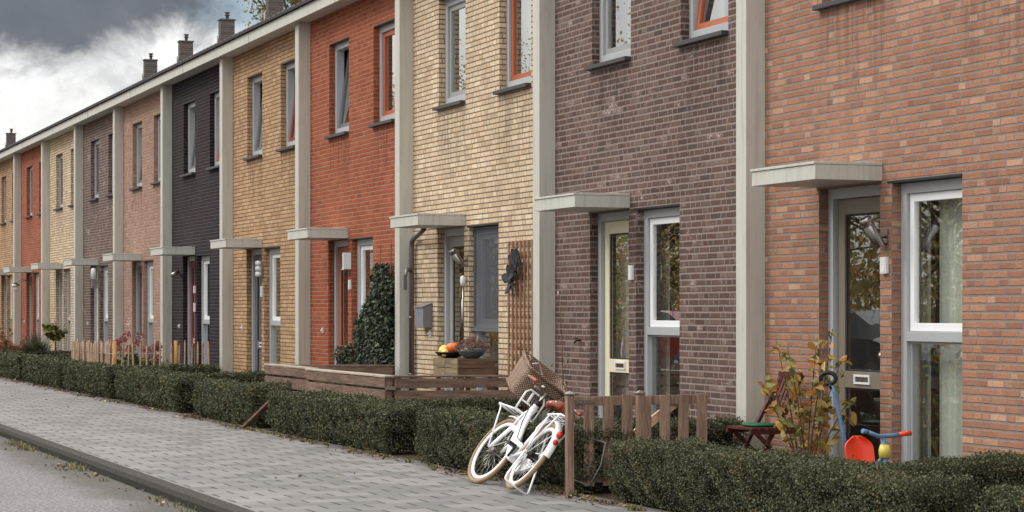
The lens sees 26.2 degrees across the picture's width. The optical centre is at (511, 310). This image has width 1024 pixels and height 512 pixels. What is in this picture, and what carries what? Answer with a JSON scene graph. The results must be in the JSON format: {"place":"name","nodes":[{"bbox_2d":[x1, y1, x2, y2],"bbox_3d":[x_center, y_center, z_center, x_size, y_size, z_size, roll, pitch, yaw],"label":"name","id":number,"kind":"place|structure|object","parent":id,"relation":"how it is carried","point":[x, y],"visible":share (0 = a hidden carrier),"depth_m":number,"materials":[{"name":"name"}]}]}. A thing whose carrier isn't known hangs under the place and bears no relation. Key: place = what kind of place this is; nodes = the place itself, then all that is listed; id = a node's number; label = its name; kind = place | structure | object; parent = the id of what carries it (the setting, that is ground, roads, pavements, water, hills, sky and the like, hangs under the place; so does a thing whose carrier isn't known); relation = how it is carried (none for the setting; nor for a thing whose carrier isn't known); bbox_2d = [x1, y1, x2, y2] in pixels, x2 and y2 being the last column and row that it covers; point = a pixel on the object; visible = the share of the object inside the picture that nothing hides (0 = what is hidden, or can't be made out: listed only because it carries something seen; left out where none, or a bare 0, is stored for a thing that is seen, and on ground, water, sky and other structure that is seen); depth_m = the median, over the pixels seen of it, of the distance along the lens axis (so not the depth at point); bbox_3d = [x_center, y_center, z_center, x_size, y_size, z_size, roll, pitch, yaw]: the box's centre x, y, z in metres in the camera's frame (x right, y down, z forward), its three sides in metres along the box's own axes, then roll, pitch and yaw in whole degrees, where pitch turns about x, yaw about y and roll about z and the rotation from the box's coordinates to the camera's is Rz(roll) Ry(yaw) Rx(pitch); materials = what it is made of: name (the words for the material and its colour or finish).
{"place":"outdoors","nodes":[
{"label":"outdoors","id":0,"kind":"place"},
{"bbox_2d":[0,436,196,511],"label":"road","id":1,"kind":"structure","parent":0,"point":[36,485],"depth_m":18.85,"materials":[{"name":"asphalt"}]},
{"bbox_2d":[3,441,163,505],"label":"gutter leaves","id":2,"kind":"object","parent":1,"relation":"on","point":[96,474],"visible":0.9,"depth_m":21.08,"materials":[{"name":"brown plant"}]},
{"bbox_2d":[4,439,194,511],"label":"weeds","id":3,"kind":"object","parent":1,"relation":"on","point":[18,444],"visible":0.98,"depth_m":21.75,"materials":[{"name":"green plant"}]},
{"bbox_2d":[0,0,290,149],"label":"sky","id":4,"kind":"structure","parent":0,"point":[59,58],"materials":[{"name":"grey"}]},
{"bbox_2d":[0,377,668,511],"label":"sidewalk","id":5,"kind":"structure","parent":0,"point":[236,474],"depth_m":20.62,"materials":[{"name":"concrete"}]},
{"bbox_2d":[5,382,355,477],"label":"stray leaves","id":6,"kind":"object","parent":5,"relation":"on","point":[300,475],"visible":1,"depth_m":23.11,"materials":[{"name":"brown plant"}]},
{"bbox_2d":[241,401,269,427],"bbox_3d":[-3.093,1.260,26.788,0.090,0.364,0.613,0,0,-39],"label":"stray plank","id":7,"kind":"object","parent":5,"relation":"on","point":[253,418],"visible":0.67,"depth_m":26.79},
{"bbox_2d":[0,376,646,510],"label":"fallen leaves","id":8,"kind":"object","parent":5,"relation":"on","point":[559,492],"visible":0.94,"depth_m":22.60,"materials":[{"name":"brown plant"}]},
{"bbox_2d":[212,420,667,511],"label":"moss and weeds","id":9,"kind":"object","parent":5,"relation":"on","point":[555,488],"visible":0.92,"depth_m":19.46,"materials":[{"name":"green plant"}]},
{"bbox_2d":[468,350,581,493],"bbox_3d":[0.181,0.957,18.109,0.603,1.208,1.700,38,-12,-12],"label":"bicycle","id":10,"kind":"object","parent":5,"relation":"on","point":[535,385],"visible":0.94,"depth_m":18.43,"materials":[{"name":"white paint"}]},
{"bbox_2d":[564,391,574,494],"bbox_3d":[0.451,1.064,17.272,0.068,0.872,0.068,0,0,-21],"label":"gate post","id":11,"kind":"object","parent":5,"relation":"on","point":[569,441],"visible":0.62,"depth_m":17.25,"materials":[{"name":"wood"}]},
{"bbox_2d":[574,437,605,485],"bbox_3d":[0.569,1.179,17.315,0.142,0.373,0.646,0,0,-29],"label":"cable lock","id":12,"kind":"object","parent":11,"relation":"attached to","point":[599,466],"visible":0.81,"depth_m":17.11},
{"bbox_2d":[574,393,708,486],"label":"garden gate","id":13,"kind":"structure","parent":11,"relation":"attached to","point":[667,404],"depth_m":17.54,"materials":[{"name":"brown wood"}]},
{"bbox_2d":[5,377,674,511],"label":"garden soil","id":14,"kind":"structure","parent":0,"point":[600,495],"depth_m":21.80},
{"bbox_2d":[0,328,27,350],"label":"russet bush","id":15,"kind":"object","parent":14,"relation":"on","point":[3,345],"visible":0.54,"depth_m":55.89,"materials":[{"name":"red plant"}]},
{"bbox_2d":[0,349,70,354],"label":"hedge","id":16,"kind":"object","parent":14,"relation":"on","point":[57,351],"visible":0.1,"depth_m":52.35,"materials":[{"name":"green plant"}]},
{"bbox_2d":[0,350,104,380],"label":"hedge","id":17,"kind":"object","parent":14,"relation":"on","point":[11,365],"visible":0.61,"depth_m":46.68,"materials":[{"name":"green plant"}]},
{"bbox_2d":[42,317,68,352],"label":"tree","id":18,"kind":"object","parent":14,"relation":"on","point":[53,333],"visible":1,"depth_m":48.97,"materials":[{"name":"green plant"}]},
{"bbox_2d":[0,53,157,343],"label":"row house","id":19,"kind":"structure","parent":14,"relation":"on","point":[6,224],"depth_m":64.84,"materials":[{"name":"brick"}]},
{"bbox_2d":[0,176,5,224],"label":"window","id":20,"kind":"structure","parent":19,"relation":"in","point":[4,222],"depth_m":65.79,"materials":[{"name":"grey paint"}]},
{"bbox_2d":[6,275,11,340],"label":"window","id":21,"kind":"structure","parent":19,"relation":"in","point":[6,275],"depth_m":64.71,"materials":[{"name":"grey paint"}]},
{"bbox_2d":[21,354,158,388],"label":"hedge","id":22,"kind":"object","parent":14,"relation":"on","point":[44,369],"visible":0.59,"depth_m":42.56,"materials":[{"name":"green plant"}]},
{"bbox_2d":[103,331,168,370],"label":"hydrangea","id":23,"kind":"object","parent":14,"relation":"on","point":[136,358],"visible":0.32,"depth_m":40.99,"materials":[{"name":"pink plant"}]},
{"bbox_2d":[61,360,220,398],"bbox_3d":[-6.384,1.148,38.540,2.439,0.630,4.458,0,0,-21],"label":"hedge","id":24,"kind":"object","parent":14,"relation":"on","point":[94,378],"visible":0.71,"depth_m":38.11,"materials":[{"name":"green plant"}]},
{"bbox_2d":[71,339,212,370],"bbox_3d":[-7.461,0.991,39.990,1.588,0.959,4.919,0,0,-41],"label":"paling fence","id":25,"kind":"object","parent":14,"relation":"on","point":[92,353],"visible":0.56,"depth_m":38.59,"materials":[{"name":"wood"}]},
{"bbox_2d":[102,58,194,358],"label":"row house","id":26,"kind":"structure","parent":14,"relation":"on","point":[136,202],"depth_m":46.82,"materials":[{"name":"brick"}]},
{"bbox_2d":[129,121,141,190],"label":"window","id":27,"kind":"structure","parent":26,"relation":"in","point":[139,127],"depth_m":46.97,"materials":[{"name":"glass"}]},
{"bbox_2d":[139,266,141,357],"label":"door","id":28,"kind":"structure","parent":26,"relation":"in","point":[140,268],"depth_m":46.92,"materials":[{"name":"grey paint"}]},
{"bbox_2d":[142,260,152,356],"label":"window","id":29,"kind":"structure","parent":26,"relation":"in","point":[149,264],"depth_m":45.87,"materials":[{"name":"grey paint"}]},
{"bbox_2d":[150,113,159,184],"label":"window","id":30,"kind":"structure","parent":26,"relation":"in","point":[157,182],"depth_m":44.90,"materials":[{"name":"glass"}]},
{"bbox_2d":[114,365,286,412],"bbox_3d":[-4.546,1.155,33.746,2.424,0.622,4.630,0,0,-21],"label":"hedge","id":31,"kind":"object","parent":14,"relation":"on","point":[170,390],"visible":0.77,"depth_m":33.05,"materials":[{"name":"green plant"}]},
{"bbox_2d":[210,0,314,379],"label":"row house","id":32,"kind":"structure","parent":14,"relation":"on","point":[257,143],"depth_m":36.95,"materials":[{"name":"brick"}]},
{"bbox_2d":[243,72,261,160],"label":"window","id":33,"kind":"structure","parent":32,"relation":"in","point":[256,111],"depth_m":37.56,"materials":[{"name":"grey paint"}]},
{"bbox_2d":[255,255,261,378],"bbox_3d":[-4.222,0.235,37.225,0.059,2.362,0.846,0,0,-21],"label":"door","id":34,"kind":"structure","parent":32,"relation":"in","point":[258,280],"depth_m":37.50,"materials":[{"name":"grey"}]},
{"bbox_2d":[255,261,262,276],"bbox_3d":[-4.205,-0.700,36.600,0.117,0.270,0.180,0,0,-21],"label":"wall lamp","id":35,"kind":"object","parent":32,"relation":"attached to","point":[259,266],"visible":1,"depth_m":36.56,"materials":[{"name":"glass"}]},
{"bbox_2d":[263,246,279,366],"bbox_3d":[-3.846,0.172,36.106,0.213,2.436,1.100,0,0,-21],"label":"window","id":36,"kind":"structure","parent":32,"relation":"in","point":[274,254],"depth_m":36.42,"materials":[{"name":"grey paint"}]},
{"bbox_2d":[276,58,294,151],"bbox_3d":[-3.447,-3.275,35.113,0.379,1.419,1.080,0,0,-21],"label":"window","id":37,"kind":"structure","parent":32,"relation":"in","point":[290,68],"depth_m":35.48,"materials":[{"name":"grey paint"}]},
{"bbox_2d":[264,363,318,392],"bbox_3d":[-2.895,1.092,28.726,0.120,0.756,2.290,0,0,-21],"label":"plank fence","id":38,"kind":"object","parent":14,"relation":"on","point":[290,371],"visible":0.41,"depth_m":28.61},
{"bbox_2d":[191,376,394,427],"bbox_3d":[-2.726,1.155,29.013,2.421,0.609,3.316,0,0,-21],"label":"hedge","id":39,"kind":"object","parent":14,"relation":"on","point":[230,400],"visible":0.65,"depth_m":28.34,"materials":[{"name":"green plant"}]},
{"bbox_2d":[284,0,394,381],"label":"row house","id":40,"kind":"structure","parent":14,"relation":"on","point":[344,126],"depth_m":32.59,"materials":[{"name":"orange brick"}]},
{"bbox_2d":[324,36,348,138],"bbox_3d":[-2.461,-3.274,32.642,0.462,1.419,1.370,0,0,-21],"label":"window","id":41,"kind":"structure","parent":40,"relation":"in","point":[341,84],"depth_m":32.86,"materials":[{"name":"grey paint"}]},
{"bbox_2d":[339,247,347,352],"bbox_3d":[-2.423,0.235,32.523,0.045,2.362,0.846,0,0,-21],"label":"door","id":42,"kind":"structure","parent":40,"relation":"in","point":[343,279],"depth_m":32.74,"materials":[{"name":"orange paint"}]},
{"bbox_2d":[341,253,350,274],"bbox_3d":[-2.398,-0.682,31.842,0.127,0.315,0.090,0,0,-21],"label":"wall lamp","id":43,"kind":"object","parent":40,"relation":"attached to","point":[346,260],"visible":1,"depth_m":31.81,"materials":[{"name":"glass"}]},
{"bbox_2d":[350,236,372,317],"bbox_3d":[-2.053,0.172,31.401,0.213,2.436,1.100,0,0,-21],"label":"window","id":44,"kind":"structure","parent":40,"relation":"in","point":[364,246],"depth_m":31.70,"materials":[{"name":"grey paint"}]},
{"bbox_2d":[368,18,394,127],"bbox_3d":[-1.702,-3.275,30.389,0.277,1.419,1.080,0,0,-21],"label":"window","id":45,"kind":"structure","parent":40,"relation":"in","point":[387,32],"depth_m":30.63,"materials":[{"name":"orange paint"}]},
{"bbox_2d":[293,365,394,395],"bbox_3d":[-2.252,1.092,29.089,1.407,0.756,0.120,0,0,2],"label":"plank fence","id":46,"kind":"object","parent":14,"relation":"on","point":[382,369],"visible":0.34,"depth_m":29.03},
{"bbox_2d":[305,368,392,399],"bbox_3d":[-1.931,1.092,25.803,0.120,0.756,3.280,0,0,-21],"label":"plank fence","id":47,"kind":"object","parent":14,"relation":"on","point":[347,378],"visible":0.6,"depth_m":25.57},
{"bbox_2d":[332,262,394,395],"bbox_3d":[-1.983,0.397,30.355,0.466,2.134,2.359,0,0,-21],"label":"evergreen shrub","id":48,"kind":"object","parent":14,"relation":"on","point":[371,337],"visible":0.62,"depth_m":29.65,"materials":[{"name":"green plant"}]},
{"bbox_2d":[265,388,536,453],"bbox_3d":[-1.061,1.159,24.624,2.435,0.603,4.669,0,0,-21],"label":"hedge","id":49,"kind":"object","parent":14,"relation":"on","point":[371,422],"visible":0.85,"depth_m":23.82,"materials":[{"name":"green plant"}]},
{"bbox_2d":[385,375,527,409],"bbox_3d":[-0.593,1.092,24.359,1.626,0.756,0.176,0,0,-11],"label":"plank fence","id":50,"kind":"object","parent":14,"relation":"on","point":[420,381],"visible":0.36,"depth_m":24.29,"materials":[{"name":"wood"}]},
{"bbox_2d":[389,0,532,418],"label":"row house","id":51,"kind":"structure","parent":14,"relation":"on","point":[463,128],"depth_m":27.31,"materials":[{"name":"beige brick"}]},
{"bbox_2d":[403,228,425,390],"bbox_3d":[-1.285,0.183,28.627,0.184,2.533,0.927,0,0,-13],"label":"downpipe","id":52,"kind":"object","parent":51,"relation":"attached to","point":[414,237],"visible":0.91,"depth_m":29.02,"materials":[{"name":"metal"}]},
{"bbox_2d":[414,303,431,327],"bbox_3d":[-1.156,0.057,28.559,0.139,0.326,0.356,0,0,-21],"label":"mailbox","id":53,"kind":"object","parent":51,"relation":"attached to","point":[423,315],"visible":1,"depth_m":28.42,"materials":[{"name":"metal"}]},
{"bbox_2d":[432,0,464,110],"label":"window","id":54,"kind":"structure","parent":51,"relation":"in","point":[454,9],"depth_m":27.99,"materials":[{"name":"grey paint"}]},
{"bbox_2d":[449,236,463,389],"bbox_3d":[-0.637,0.235,27.815,0.059,2.362,0.846,0,0,-21],"label":"door","id":55,"kind":"structure","parent":51,"relation":"in","point":[457,242],"depth_m":28.05,"materials":[{"name":"grey paint"}]},
{"bbox_2d":[449,248,467,267],"bbox_3d":[-0.666,-0.649,27.141,0.236,0.257,0.091,0,0,-21],"label":"wall lamp","id":56,"kind":"object","parent":51,"relation":"attached to","point":[457,258],"visible":1,"depth_m":27.11,"materials":[{"name":"metal"}]},
{"bbox_2d":[467,223,498,389],"bbox_3d":[-0.261,0.172,26.696,0.213,2.436,1.100,0,0,-21],"label":"window","id":57,"kind":"structure","parent":51,"relation":"in","point":[486,239],"depth_m":26.87,"materials":[{"name":"glass"}]},
{"bbox_2d":[493,0,530,94],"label":"window","id":58,"kind":"structure","parent":51,"relation":"in","point":[518,12],"depth_m":25.88,"materials":[{"name":"glass"}]},
{"bbox_2d":[508,239,532,389],"bbox_3d":[0.102,0.070,25.341,0.036,1.760,0.850,0,0,-21],"label":"trellis","id":59,"kind":"object","parent":51,"relation":"attached to","point":[512,335],"visible":0.56,"depth_m":25.33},
{"bbox_2d":[502,248,520,293],"bbox_3d":[0.004,-0.455,25.396,0.074,0.530,0.544,0,0,-21],"label":"wall ornament","id":60,"kind":"object","parent":59,"relation":"attached to","point":[509,276],"depth_m":25.37,"materials":[{"name":"metal"}]},
{"bbox_2d":[433,357,494,404],"bbox_3d":[-0.555,1.008,25.364,0.460,0.925,0.840,0,0,-21],"label":"crate table","id":61,"kind":"object","parent":14,"relation":"on","point":[462,366],"visible":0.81,"depth_m":25.02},
{"bbox_2d":[435,341,460,357],"bbox_3d":[-0.717,0.445,25.536,0.357,0.200,0.361,0,0,-21],"label":"gourd bowl","id":62,"kind":"object","parent":61,"relation":"on","point":[447,350],"visible":0.86,"depth_m":25.41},
{"bbox_2d":[455,337,488,358],"bbox_3d":[-0.461,0.417,25.142,0.410,0.256,0.397,0,0,-21],"label":"heather bowl","id":63,"kind":"object","parent":61,"relation":"on","point":[472,351],"visible":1,"depth_m":25.05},
{"bbox_2d":[551,291,571,401],"bbox_3d":[0.528,0.622,22.986,0.225,1.657,0.224,0,0,-21],"label":"flowering stem","id":64,"kind":"object","parent":14,"relation":"on","point":[569,360],"visible":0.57,"depth_m":22.98,"materials":[{"name":"brown plant"}]},
{"bbox_2d":[412,402,747,493],"bbox_3d":[0.841,1.158,19.606,2.419,0.592,4.158,0,0,-21],"label":"hedge","id":65,"kind":"object","parent":14,"relation":"on","point":[453,437],"visible":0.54,"depth_m":19.47,"materials":[{"name":"green plant"}]},
{"bbox_2d":[533,0,735,446],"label":"row house","id":66,"kind":"structure","parent":14,"relation":"on","point":[634,132],"depth_m":22.53,"materials":[{"name":"brown brick"}]},
{"bbox_2d":[584,0,630,70],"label":"window","id":67,"kind":"structure","parent":66,"relation":"in","point":[615,15],"depth_m":23.44,"materials":[{"name":"grey paint"}]},
{"bbox_2d":[605,220,628,418],"bbox_3d":[1.169,0.235,23.269,0.290,2.362,1.133,0,0,-21],"label":"door","id":68,"kind":"structure","parent":66,"relation":"in","point":[616,232],"depth_m":23.45,"materials":[{"name":"beige paint"}]},
{"bbox_2d":[628,265,633,279],"bbox_3d":[1.214,-0.390,22.485,0.035,0.150,0.080,0,0,-21],"label":"wall lamp","id":69,"kind":"object","parent":66,"relation":"attached to","point":[630,272],"visible":1,"depth_m":22.45,"materials":[{"name":"glass"}]},
{"bbox_2d":[633,203,679,414],"bbox_3d":[1.558,0.172,22.174,0.394,2.436,1.425,0,0,-21],"label":"window","id":70,"kind":"structure","parent":66,"relation":"in","point":[658,327],"depth_m":22.39,"materials":[{"name":"grey paint"}]},
{"bbox_2d":[672,0,727,47],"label":"window","id":71,"kind":"structure","parent":66,"relation":"in","point":[708,20],"depth_m":21.32,"materials":[{"name":"grey paint"}]},
{"bbox_2d":[634,390,645,443],"bbox_3d":[1.018,1.064,17.471,0.068,0.872,0.068,0,0,-21],"label":"gate post","id":72,"kind":"object","parent":14,"relation":"on","point":[640,411],"visible":0.54,"depth_m":17.45,"materials":[{"name":"wood"}]},
{"bbox_2d":[726,371,804,451],"bbox_3d":[2.182,0.994,18.937,0.544,0.933,0.470,0,0,-21],"label":"folding chair","id":73,"kind":"object","parent":14,"relation":"on","point":[757,432],"visible":0.58,"depth_m":18.97,"materials":[{"name":"brown wood"}]},
{"bbox_2d":[742,423,774,426],"bbox_3d":[2.135,0.981,18.919,0.274,0.025,0.288,0,0,-21],"label":"cushion","id":74,"kind":"object","parent":73,"relation":"on","point":[759,424],"visible":0.9,"depth_m":18.80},
{"bbox_2d":[757,328,856,460],"bbox_3d":[2.424,0.798,17.922,0.664,1.312,0.695,0,0,31],"label":"autumn shrub","id":75,"kind":"object","parent":14,"relation":"on","point":[800,411],"visible":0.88,"depth_m":17.92,"materials":[{"name":"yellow plant"}]},
{"bbox_2d":[603,432,1023,511],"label":"hedge","id":76,"kind":"object","parent":14,"relation":"on","point":[683,475],"visible":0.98,"depth_m":14.61,"materials":[{"name":"green plant"}]},
{"bbox_2d":[819,370,911,467],"bbox_3d":[2.750,0.959,16.998,0.445,0.982,0.852,0,0,-21],"label":"tricycle","id":77,"kind":"object","parent":14,"relation":"on","point":[861,447],"visible":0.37,"depth_m":17.15,"materials":[{"name":"blue paint"}]},
{"bbox_2d":[973,476,1023,511],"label":"hedge","id":78,"kind":"object","parent":14,"relation":"on","point":[1013,496],"visible":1,"depth_m":11.85,"materials":[{"name":"green plant"}]},
{"bbox_2d":[460,275,465,339],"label":"globe lamp","id":79,"kind":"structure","parent":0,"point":[462,280],"depth_m":27.18,"materials":[{"name":"white plastic"}]},
{"label":"ground","id":80,"kind":"structure","parent":0,"visible":0},
{"bbox_2d":[5,129,15,146],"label":"row house","id":81,"kind":"structure","parent":80,"relation":"on","point":[10,138],"depth_m":96.32,"materials":[{"name":"brick"}]},
{"bbox_2d":[4,34,193,345],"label":"row house","id":82,"kind":"structure","parent":80,"relation":"on","point":[26,216],"depth_m":61.18,"materials":[{"name":"orange brick"}]},
{"bbox_2d":[11,279,31,291],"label":"wall lamp","id":83,"kind":"object","parent":82,"relation":"attached to","point":[15,285],"visible":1,"depth_m":60.07,"materials":[{"name":"glass"}]},
{"bbox_2d":[24,165,31,218],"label":"window","id":84,"kind":"structure","parent":82,"relation":"in","point":[26,217],"depth_m":61.07,"materials":[{"name":"grey paint"}]},
{"bbox_2d":[33,272,38,336],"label":"window","id":85,"kind":"structure","parent":82,"relation":"in","point":[37,273],"depth_m":60.02,"materials":[{"name":"grey paint"}]},
{"bbox_2d":[0,424,254,511],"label":"kerb","id":86,"kind":"structure","parent":80,"relation":"on","point":[189,498],"depth_m":19.57,"materials":[{"name":"concrete"}]},
{"bbox_2d":[31,12,235,354],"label":"row house","id":87,"kind":"structure","parent":80,"relation":"on","point":[57,215],"depth_m":56.43,"materials":[{"name":"beige brick"}]},
{"bbox_2d":[53,153,62,210],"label":"window","id":88,"kind":"structure","parent":87,"relation":"in","point":[61,157],"depth_m":56.34,"materials":[{"name":"glass"}]},
{"bbox_2d":[63,269,69,350],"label":"window","id":89,"kind":"structure","parent":87,"relation":"in","point":[68,270],"depth_m":55.31,"materials":[{"name":"grey paint"}]},
{"bbox_2d":[63,0,283,353],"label":"row house","id":90,"kind":"structure","parent":80,"relation":"on","point":[93,187],"depth_m":51.64,"materials":[{"name":"brown brick"}]},
{"bbox_2d":[88,138,98,201],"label":"window","id":91,"kind":"structure","parent":90,"relation":"in","point":[97,142],"depth_m":51.63,"materials":[{"name":"glass"}]},
{"bbox_2d":[91,268,99,287],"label":"wall lamp","id":92,"kind":"object","parent":90,"relation":"attached to","point":[95,283],"visible":1,"depth_m":50.61,"materials":[{"name":"glass"}]},
{"bbox_2d":[97,271,97,340],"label":"door","id":93,"kind":"structure","parent":90,"relation":"in","point":[97,271],"depth_m":51.64,"materials":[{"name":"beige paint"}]},
{"bbox_2d":[99,265,107,352],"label":"window","id":94,"kind":"structure","parent":90,"relation":"in","point":[105,266],"depth_m":50.59,"materials":[{"name":"grey paint"}]},
{"bbox_2d":[105,132,112,196],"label":"window","id":95,"kind":"structure","parent":90,"relation":"in","point":[109,195],"depth_m":49.64,"materials":[{"name":"grey paint"}]},
{"bbox_2d":[150,27,258,366],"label":"row house","id":96,"kind":"structure","parent":80,"relation":"on","point":[189,160],"depth_m":41.82,"materials":[{"name":"brick"}]},
{"bbox_2d":[171,270,181,277],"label":"wall lamp","id":97,"kind":"object","parent":96,"relation":"attached to","point":[175,273],"visible":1,"depth_m":42.38,"materials":[{"name":"metal"}]},
{"bbox_2d":[179,99,194,177],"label":"window","id":98,"kind":"structure","parent":96,"relation":"in","point":[191,107],"depth_m":42.27,"materials":[{"name":"grey paint"}]},
{"bbox_2d":[191,261,194,364],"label":"door","id":99,"kind":"structure","parent":96,"relation":"in","point":[193,262],"depth_m":42.19,"materials":[{"name":"red paint"}]},
{"bbox_2d":[196,254,208,364],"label":"window","id":100,"kind":"structure","parent":96,"relation":"in","point":[204,258],"depth_m":41.16,"materials":[{"name":"grey paint"}]},
{"bbox_2d":[206,89,219,170],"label":"window","id":101,"kind":"structure","parent":96,"relation":"in","point":[217,96],"depth_m":40.20,"materials":[{"name":"grey paint"}]},
{"bbox_2d":[237,0,302,26],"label":"tree","id":102,"kind":"object","parent":80,"relation":"on","point":[291,2],"visible":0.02,"depth_m":80.24,"materials":[{"name":"green plant"}]},
{"bbox_2d":[736,0,1023,471],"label":"row house","id":103,"kind":"structure","parent":80,"relation":"on","point":[902,121],"depth_m":17.84,"materials":[{"name":"brick"}]},
{"bbox_2d":[812,0,859,10],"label":"window","id":104,"kind":"structure","parent":103,"relation":"in","point":[833,3],"depth_m":18.53,"materials":[{"name":"grey paint"}]},
{"bbox_2d":[838,196,879,458],"bbox_3d":[2.925,0.235,18.562,0.197,2.362,1.156,0,0,-10],"label":"door","id":105,"kind":"structure","parent":103,"relation":"in","point":[853,379],"depth_m":18.68,"materials":[{"name":"beige paint"}]},
{"bbox_2d":[859,216,888,248],"bbox_3d":[2.913,-0.631,17.739,0.241,0.273,0.096,0,0,-21],"label":"wall lamp","id":106,"kind":"object","parent":103,"relation":"attached to","point":[877,239],"visible":1,"depth_m":17.70,"materials":[{"name":"metal"}]},
{"bbox_2d":[880,257,888,273],"bbox_3d":[3.006,-0.367,17.780,0.035,0.135,0.090,0,0,-21],"label":"doorbell box","id":107,"kind":"object","parent":103,"relation":"attached to","point":[884,265],"visible":1,"depth_m":17.74,"materials":[{"name":"white plastic"}]},
{"bbox_2d":[887,173,961,464],"bbox_3d":[3.374,0.172,17.423,0.406,2.436,1.321,0,0,-21],"label":"window","id":108,"kind":"structure","parent":103,"relation":"in","point":[917,337],"depth_m":17.63,"materials":[{"name":"grey paint"}]},
{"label":"ground cover","id":109,"kind":"object","parent":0,"visible":0},
{"bbox_2d":[14,330,53,353],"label":"ornamental grass","id":110,"kind":"object","parent":109,"relation":"on","point":[35,344],"depth_m":51.24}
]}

